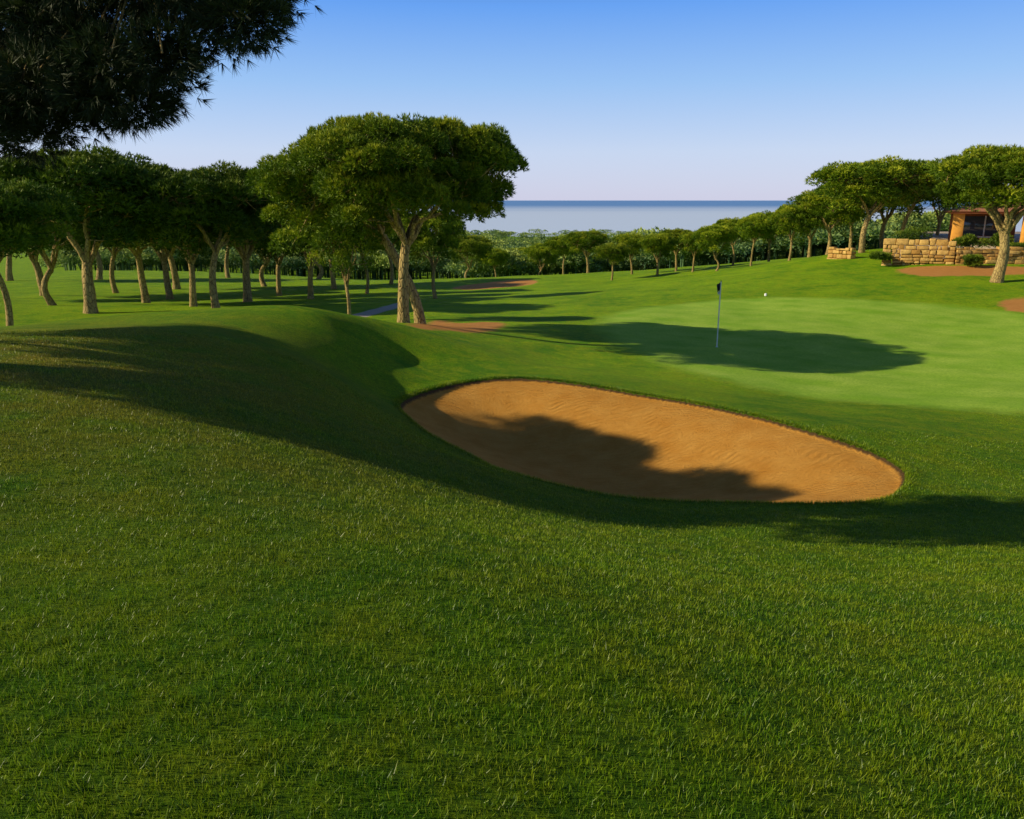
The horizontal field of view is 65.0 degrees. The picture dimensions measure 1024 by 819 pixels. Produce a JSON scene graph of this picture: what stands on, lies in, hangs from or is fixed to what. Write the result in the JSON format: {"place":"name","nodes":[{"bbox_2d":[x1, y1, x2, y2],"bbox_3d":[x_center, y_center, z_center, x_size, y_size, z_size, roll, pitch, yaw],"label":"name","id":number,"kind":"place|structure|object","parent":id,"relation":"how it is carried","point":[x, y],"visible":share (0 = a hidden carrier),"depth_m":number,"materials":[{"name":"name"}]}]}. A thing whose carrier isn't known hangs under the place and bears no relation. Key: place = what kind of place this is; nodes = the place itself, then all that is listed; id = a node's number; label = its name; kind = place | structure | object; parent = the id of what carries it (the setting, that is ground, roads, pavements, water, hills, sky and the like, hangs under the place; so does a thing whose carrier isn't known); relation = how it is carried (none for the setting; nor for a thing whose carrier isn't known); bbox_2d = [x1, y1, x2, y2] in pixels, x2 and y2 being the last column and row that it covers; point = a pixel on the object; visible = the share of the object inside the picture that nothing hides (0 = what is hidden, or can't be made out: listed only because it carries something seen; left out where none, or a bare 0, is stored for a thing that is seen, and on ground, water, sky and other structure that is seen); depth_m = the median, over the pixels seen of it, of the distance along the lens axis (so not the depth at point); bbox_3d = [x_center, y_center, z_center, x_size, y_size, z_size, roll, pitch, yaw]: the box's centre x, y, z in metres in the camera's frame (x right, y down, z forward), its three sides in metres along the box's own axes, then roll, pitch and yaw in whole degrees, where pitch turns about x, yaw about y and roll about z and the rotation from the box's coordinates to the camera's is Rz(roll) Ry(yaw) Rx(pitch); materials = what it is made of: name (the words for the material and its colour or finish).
{"place":"outdoors","nodes":[
{"label":"outdoors","id":0,"kind":"place"},
{"bbox_2d":[0,236,1023,818],"bbox_3d":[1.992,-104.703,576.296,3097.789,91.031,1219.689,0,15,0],"label":"ground","id":1,"kind":"structure","parent":0,"point":[864,342],"depth_m":7.94,"materials":[{"name":"green plant"}]},
{"bbox_2d":[5,252,13,280],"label":"stone pine","id":2,"kind":"object","parent":1,"relation":"on","point":[9,274],"depth_m":98.70,"materials":[{"name":"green plant"}]},
{"bbox_2d":[0,176,81,325],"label":"stone pine","id":3,"kind":"object","parent":1,"relation":"on","point":[22,224],"visible":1,"depth_m":29.80,"materials":[{"name":"green plant"}]},
{"bbox_2d":[26,230,70,295],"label":"stone pine","id":4,"kind":"object","parent":1,"relation":"on","point":[37,267],"visible":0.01,"depth_m":69.05,"materials":[{"name":"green plant"}]},
{"bbox_2d":[7,181,106,305],"bbox_3d":[-28.174,-10.449,49.753,8.828,8.541,8.825,4,15,17],"label":"stone pine","id":5,"kind":"object","parent":1,"relation":"on","point":[51,264],"visible":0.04,"depth_m":49.22,"materials":[{"name":"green plant"}]},
{"bbox_2d":[49,237,131,279],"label":"stone pine","id":6,"kind":"object","parent":1,"relation":"on","point":[99,274],"depth_m":103.72,"materials":[{"name":"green plant"}]},
{"bbox_2d":[0,143,185,313],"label":"stone pine","id":7,"kind":"object","parent":1,"relation":"on","point":[94,174],"visible":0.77,"depth_m":39.62,"materials":[{"name":"green plant"}]},
{"bbox_2d":[69,240,150,292],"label":"stone pine","id":8,"kind":"object","parent":1,"relation":"on","point":[114,251],"depth_m":74.73,"materials":[{"name":"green plant"}]},
{"bbox_2d":[60,190,160,302],"bbox_3d":[-25.874,-11.175,54.171,10.669,8.797,12.218,11,18,37],"label":"stone pine","id":9,"kind":"object","parent":1,"relation":"on","point":[145,297],"visible":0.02,"depth_m":54.98,"materials":[{"name":"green plant"}]},
{"bbox_2d":[120,238,196,298],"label":"stone pine","id":10,"kind":"object","parent":1,"relation":"on","point":[162,255],"visible":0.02,"depth_m":64.86,"materials":[{"name":"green plant"}]},
{"bbox_2d":[144,243,180,288],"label":"stone pine","id":11,"kind":"object","parent":1,"relation":"on","point":[175,277],"depth_m":82.89,"materials":[{"name":"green plant"}]},
{"bbox_2d":[0,0,325,174],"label":"stone pine","id":12,"kind":"object","parent":1,"relation":"on","point":[62,62],"visible":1,"depth_m":6.93,"materials":[{"name":"green plant"}]},
{"bbox_2d":[101,190,253,306],"bbox_3d":[-17.971,-9.400,45.880,8.054,7.664,8.321,6,16,23],"label":"stone pine","id":13,"kind":"object","parent":1,"relation":"on","point":[154,230],"visible":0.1,"depth_m":44.72,"materials":[{"name":"green plant"}]},
{"bbox_2d":[117,159,310,307],"bbox_3d":[-15.505,-9.206,43.285,9.945,8.137,8.685,-2,15,-7],"label":"stone pine","id":14,"kind":"object","parent":1,"relation":"on","point":[223,189],"visible":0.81,"depth_m":40.78,"materials":[{"name":"green plant"}]},
{"bbox_2d":[224,243,230,277],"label":"stone pine","id":15,"kind":"object","parent":1,"relation":"on","point":[226,268],"depth_m":113.57,"materials":[{"name":"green plant"}]},
{"bbox_2d":[197,203,295,301],"bbox_3d":[-17.833,-10.793,53.163,9.524,8.087,10.075,3,15,13],"label":"stone pine","id":16,"kind":"object","parent":1,"relation":"on","point":[247,252],"visible":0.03,"depth_m":53.51,"materials":[{"name":"green plant"}]},
{"bbox_2d":[224,243,274,286],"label":"stone pine","id":17,"kind":"object","parent":1,"relation":"on","point":[261,277],"visible":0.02,"depth_m":88.87,"materials":[{"name":"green plant"}]},
{"bbox_2d":[238,239,304,295],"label":"stone pine","id":18,"kind":"object","parent":1,"relation":"on","point":[278,260],"visible":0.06,"depth_m":69.77,"materials":[{"name":"green plant"}]},
{"bbox_2d":[276,203,336,298],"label":"stone pine","id":19,"kind":"object","parent":1,"relation":"on","point":[310,295],"visible":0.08,"depth_m":62.16,"materials":[{"name":"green plant"}]},
{"bbox_2d":[308,247,337,278],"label":"stone pine","id":20,"kind":"object","parent":1,"relation":"on","point":[321,273],"visible":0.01,"depth_m":113.61,"materials":[{"name":"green plant"}]},
{"bbox_2d":[329,254,336,288],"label":"stone pine","id":21,"kind":"object","parent":1,"relation":"on","point":[333,283],"depth_m":82.87,"materials":[{"name":"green plant"}]},
{"bbox_2d":[244,149,425,323],"bbox_3d":[-6.716,-6.616,31.286,6.932,7.074,6.707,0,15,0],"label":"stone pine","id":22,"kind":"object","parent":1,"relation":"on","point":[284,185],"visible":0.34,"depth_m":29.23,"materials":[{"name":"green plant"}]},
{"bbox_2d":[302,218,382,314],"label":"stone pine","id":23,"kind":"object","parent":1,"relation":"on","point":[341,253],"visible":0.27,"depth_m":36.15,"materials":[{"name":"green plant"}]},
{"bbox_2d":[343,226,395,293],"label":"stone pine","id":24,"kind":"object","parent":1,"relation":"on","point":[367,283],"visible":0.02,"depth_m":72.96,"materials":[{"name":"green plant"}]},
{"bbox_2d":[380,214,411,283],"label":"stone pine","id":25,"kind":"object","parent":1,"relation":"on","point":[396,242],"visible":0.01,"depth_m":92.61,"materials":[{"name":"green plant"}]},
{"bbox_2d":[276,110,529,322],"bbox_3d":[-3.492,-6.414,27.808,8.322,7.431,9.590,0,15,0],"label":"stone pine","id":26,"kind":"object","parent":1,"relation":"on","point":[445,165],"visible":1,"depth_m":24.79,"materials":[{"name":"green plant"}]},
{"bbox_2d":[388,209,466,298],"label":"stone pine","id":27,"kind":"object","parent":1,"relation":"on","point":[446,233],"visible":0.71,"depth_m":55.53,"materials":[{"name":"green plant"}]},
{"bbox_2d":[448,235,493,277],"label":"stone pine","id":28,"kind":"object","parent":1,"relation":"on","point":[479,244],"visible":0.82,"depth_m":126.32,"materials":[{"name":"green plant"}]},
{"bbox_2d":[476,247,509,276],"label":"stone pine","id":29,"kind":"object","parent":1,"relation":"on","point":[498,257],"visible":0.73,"depth_m":146.46,"materials":[{"name":"green plant"}]},
{"bbox_2d":[38,210,950,279],"bbox_3d":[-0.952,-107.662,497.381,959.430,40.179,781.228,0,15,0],"label":"distant woodland","id":30,"kind":"object","parent":1,"relation":"on","point":[125,259],"visible":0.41,"depth_m":163.68,"materials":[{"name":"green plant"}]},
{"bbox_2d":[507,247,525,269],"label":"stone pine","id":31,"kind":"object","parent":1,"relation":"on","point":[520,248],"visible":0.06,"depth_m":161.27,"materials":[{"name":"green plant"}]},
{"bbox_2d":[520,242,559,274],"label":"stone pine","id":32,"kind":"object","parent":1,"relation":"on","point":[537,252],"visible":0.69,"depth_m":131.41,"materials":[{"name":"green plant"}]},
{"bbox_2d":[543,235,580,273],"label":"stone pine","id":33,"kind":"object","parent":1,"relation":"on","point":[557,247],"visible":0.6,"depth_m":122.12,"materials":[{"name":"green plant"}]},
{"bbox_2d":[561,230,610,272],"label":"stone pine","id":34,"kind":"object","parent":1,"relation":"on","point":[584,240],"visible":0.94,"depth_m":106.86,"materials":[{"name":"green plant"}]},
{"bbox_2d":[591,242,635,279],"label":"stone pine","id":35,"kind":"object","parent":1,"relation":"on","point":[614,252],"visible":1,"depth_m":81.79,"materials":[{"name":"green plant"}]},
{"bbox_2d":[611,232,642,273],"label":"stone pine","id":36,"kind":"object","parent":1,"relation":"on","point":[630,239],"visible":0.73,"depth_m":89.39,"materials":[{"name":"green plant"}]},
{"bbox_2d":[637,232,678,274],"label":"stone pine","id":37,"kind":"object","parent":1,"relation":"on","point":[663,243],"visible":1,"depth_m":83.80,"materials":[{"name":"green plant"}]},
{"bbox_2d":[659,228,691,270],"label":"stone pine","id":38,"kind":"object","parent":1,"relation":"on","point":[676,233],"visible":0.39,"depth_m":87.47,"materials":[{"name":"green plant"}]},
{"bbox_2d":[679,232,714,271],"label":"stone pine","id":39,"kind":"object","parent":1,"relation":"on","point":[686,238],"visible":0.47,"depth_m":81.86,"materials":[{"name":"green plant"}]},
{"bbox_2d":[692,225,736,270],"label":"stone pine","id":40,"kind":"object","parent":1,"relation":"on","point":[707,234],"visible":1,"depth_m":77.42,"materials":[{"name":"green plant"}]},
{"bbox_2d":[716,281,721,346],"bbox_3d":[7.684,-3.521,30.088,0.225,2.595,0.112,0,15,0],"label":"golf flagstick","id":41,"kind":"object","parent":1,"relation":"on","point":[719,288],"visible":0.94,"depth_m":29.95,"materials":[{"name":"white paint"}]},
{"bbox_2d":[712,217,749,265],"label":"stone pine","id":42,"kind":"object","parent":1,"relation":"on","point":[730,222],"visible":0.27,"depth_m":87.53,"materials":[{"name":"green plant"}]},
{"bbox_2d":[733,213,775,265],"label":"stone pine","id":43,"kind":"object","parent":1,"relation":"on","point":[747,226],"visible":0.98,"depth_m":75.02,"materials":[{"name":"green plant"}]},
{"bbox_2d":[748,210,788,261],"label":"stone pine","id":44,"kind":"object","parent":1,"relation":"on","point":[771,238],"visible":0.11,"depth_m":89.50,"materials":[{"name":"green plant"}]},
{"bbox_2d":[767,202,822,260],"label":"stone pine","id":45,"kind":"object","parent":1,"relation":"on","point":[787,217],"visible":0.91,"depth_m":72.10,"materials":[{"name":"green plant"}]},
{"bbox_2d":[788,200,838,256],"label":"stone pine","id":46,"kind":"object","parent":1,"relation":"on","point":[810,236],"visible":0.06,"depth_m":82.76,"materials":[{"name":"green plant"}]},
{"bbox_2d":[786,188,875,254],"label":"stone pine","id":47,"kind":"object","parent":1,"relation":"on","point":[816,205],"visible":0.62,"depth_m":70.06,"materials":[{"name":"green plant"}]},
{"bbox_2d":[827,247,855,258],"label":"stone wall","id":48,"kind":"structure","parent":1,"relation":"on","point":[846,253],"depth_m":60.75,"materials":[{"name":"beige stone"}]},
{"bbox_2d":[812,186,886,247],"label":"stone pine","id":49,"kind":"object","parent":1,"relation":"on","point":[851,235],"visible":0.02,"depth_m":80.10,"materials":[{"name":"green plant"}]},
{"bbox_2d":[804,155,956,252],"bbox_3d":[28.998,-16.084,63.690,11.277,7.807,9.848,9,17,32],"label":"stone pine","id":50,"kind":"object","parent":1,"relation":"on","point":[883,178],"visible":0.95,"depth_m":61.76,"materials":[{"name":"green plant"}]},
{"bbox_2d":[869,251,892,260],"bbox_3d":[25.072,-10.490,54.815,1.672,0.751,1.611,0,15,0],"label":"shrub","id":51,"kind":"object","parent":1,"relation":"on","point":[880,255],"visible":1,"depth_m":54.42,"materials":[{"name":"green plant"}]},
{"bbox_2d":[856,179,927,248],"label":"stone pine","id":52,"kind":"object","parent":1,"relation":"on","point":[885,219],"visible":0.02,"depth_m":73.45,"materials":[{"name":"green plant"}]},
{"bbox_2d":[882,159,950,236],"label":"stone pine","id":53,"kind":"object","parent":1,"relation":"on","point":[934,196],"visible":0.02,"depth_m":67.46,"materials":[{"name":"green plant"}]},
{"bbox_2d":[881,238,956,265],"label":"stone wall","id":54,"kind":"structure","parent":1,"relation":"on","point":[936,256],"depth_m":54.35,"materials":[{"name":"beige stone"}]},
{"bbox_2d":[910,193,968,234],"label":"stone pine","id":55,"kind":"object","parent":1,"relation":"on","point":[940,215],"visible":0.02,"depth_m":77.49,"materials":[{"name":"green plant"}]},
{"bbox_2d":[894,232,1022,261],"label":"terrace","id":56,"kind":"structure","parent":1,"relation":"on","point":[943,235],"depth_m":72.11,"materials":[{"name":"beige stone"}]},
{"bbox_2d":[890,225,933,239],"bbox_3d":[28.001,-12.064,55.976,2.901,1.592,2.347,0,15,0],"label":"shrub","id":57,"kind":"object","parent":56,"relation":"on","point":[911,234],"visible":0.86,"depth_m":55.69,"materials":[{"name":"green plant"}]},
{"bbox_2d":[948,233,982,247],"bbox_3d":[30.864,-11.416,54.803,2.150,1.224,1.652,0,15,0],"label":"shrub","id":58,"kind":"object","parent":56,"relation":"on","point":[968,240],"visible":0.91,"depth_m":54.44,"materials":[{"name":"green plant"}]},
{"bbox_2d":[943,202,1023,242],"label":"clubhouse","id":59,"kind":"structure","parent":56,"relation":"on","point":[980,224],"depth_m":63.50,"materials":[{"name":"orange paint"}]},
{"bbox_2d":[963,216,1004,235],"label":"windows","id":60,"kind":"structure","parent":59,"relation":"in","point":[973,225],"depth_m":63.88,"materials":[{"name":"black glass"}]},
{"bbox_2d":[975,216,992,237],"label":"window frames","id":61,"kind":"structure","parent":59,"relation":"in","point":[983,236],"depth_m":63.74,"materials":[{"name":"grey metal"}]},
{"bbox_2d":[974,233,1014,247],"bbox_3d":[33.598,-11.885,56.334,2.959,1.257,1.924,0,15,0],"label":"shrub","id":62,"kind":"object","parent":56,"relation":"on","point":[994,239],"visible":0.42,"depth_m":56.04,"materials":[{"name":"green plant"}]},
{"bbox_2d":[962,254,985,266],"bbox_3d":[30.018,-9.688,52.208,1.527,0.962,1.454,0,15,0],"label":"shrub","id":63,"kind":"object","parent":1,"relation":"on","point":[973,260],"visible":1,"depth_m":52.00,"materials":[{"name":"green plant"}]},
{"bbox_2d":[925,143,1023,282],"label":"stone pine","id":64,"kind":"object","parent":1,"relation":"on","point":[983,176],"visible":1,"depth_m":45.11,"materials":[{"name":"green plant"}]},
{"bbox_2d":[954,246,1023,264],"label":"stone wall","id":65,"kind":"structure","parent":1,"relation":"on","point":[1016,254],"depth_m":53.11,"materials":[{"name":"beige stone"}]},
{"bbox_2d":[0,327,1023,818],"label":"lawn grass","id":66,"kind":"structure","parent":0,"point":[662,593],"depth_m":4.12,"materials":[{"name":"green plant"}]},
{"bbox_2d":[0,0,1023,200],"label":"sky","id":67,"kind":"structure","parent":0,"point":[603,100],"materials":[{"name":"blue"}]},
{"bbox_2d":[389,374,921,505],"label":"bunker edge grass","id":68,"kind":"structure","parent":0,"point":[403,412],"depth_m":14.15,"materials":[{"name":"green plant"}]},
{"bbox_2d":[421,201,1022,236],"bbox_3d":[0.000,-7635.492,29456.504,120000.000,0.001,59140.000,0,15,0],"label":"sea","id":69,"kind":"structure","parent":0,"point":[551,217],"depth_m":2407.34,"materials":[{"name":"liquid"}]},
{"bbox_2d":[997,241,1023,246],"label":"shrub","id":70,"kind":"object","parent":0,"point":[1017,244],"visible":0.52,"depth_m":54.51,"materials":[{"name":"green plant"}]}
]}

